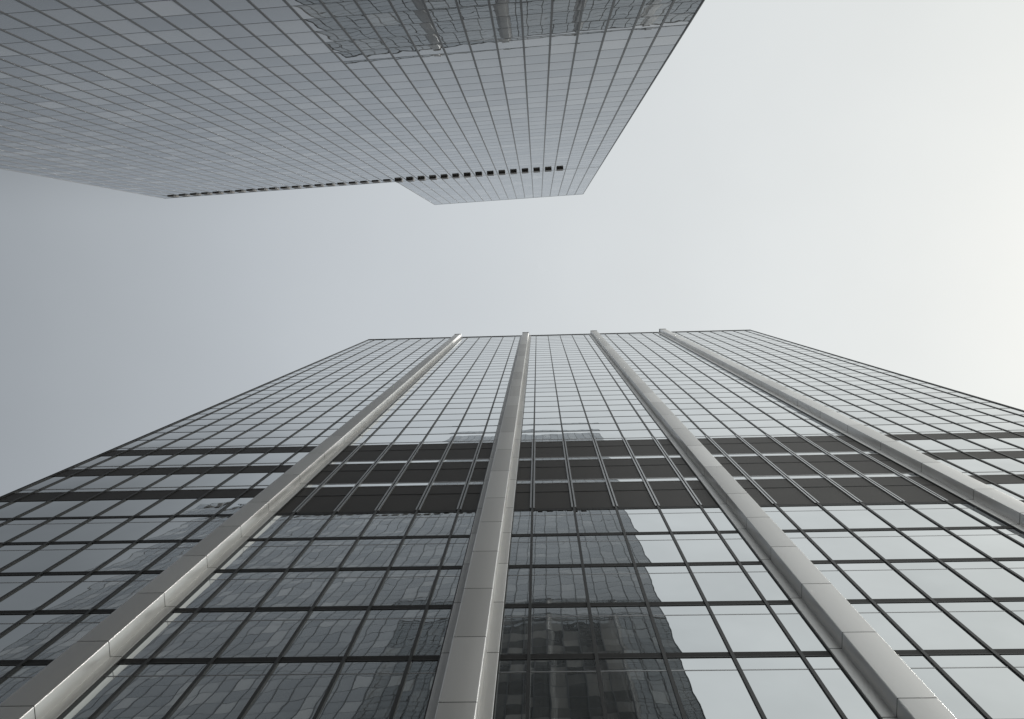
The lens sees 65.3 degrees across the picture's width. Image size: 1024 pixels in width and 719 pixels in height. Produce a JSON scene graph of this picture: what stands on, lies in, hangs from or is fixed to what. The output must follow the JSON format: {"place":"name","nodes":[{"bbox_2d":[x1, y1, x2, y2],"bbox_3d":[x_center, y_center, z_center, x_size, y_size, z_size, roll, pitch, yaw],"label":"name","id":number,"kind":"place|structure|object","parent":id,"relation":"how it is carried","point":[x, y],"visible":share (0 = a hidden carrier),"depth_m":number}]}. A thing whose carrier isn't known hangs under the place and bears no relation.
{"place":"outdoors","nodes":[
{"label":"outdoors","id":0,"kind":"place"},
{"bbox_2d":[0,0,704,204],"bbox_3d":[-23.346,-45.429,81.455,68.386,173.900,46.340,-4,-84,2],"label":"window frames","id":1,"kind":"structure","parent":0,"point":[454,177],"depth_m":64.83},
{"bbox_2d":[0,0,701,204],"bbox_3d":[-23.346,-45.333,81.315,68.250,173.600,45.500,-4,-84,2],"label":"tower glass","id":2,"kind":"object","parent":1,"relation":"in","point":[409,17],"visible":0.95,"depth_m":61.49},
{"bbox_2d":[0,330,1023,718],"bbox_3d":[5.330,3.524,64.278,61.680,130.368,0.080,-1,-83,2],"label":"window frames","id":3,"kind":"structure","parent":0,"point":[900,488],"depth_m":39.32},
{"bbox_2d":[0,330,1023,718],"bbox_3d":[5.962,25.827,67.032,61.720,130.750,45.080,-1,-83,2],"label":"glass","id":4,"kind":"object","parent":3,"relation":"in","point":[790,688],"depth_m":29.45},
{"bbox_2d":[0,329,1023,718],"bbox_3d":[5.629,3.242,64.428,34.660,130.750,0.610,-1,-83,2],"label":"columns","id":5,"kind":"structure","parent":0,"point":[884,677],"depth_m":28.60},
{"bbox_2d":[0,0,1023,495],"label":"sky","id":6,"kind":"structure","parent":0,"point":[843,178]}
]}

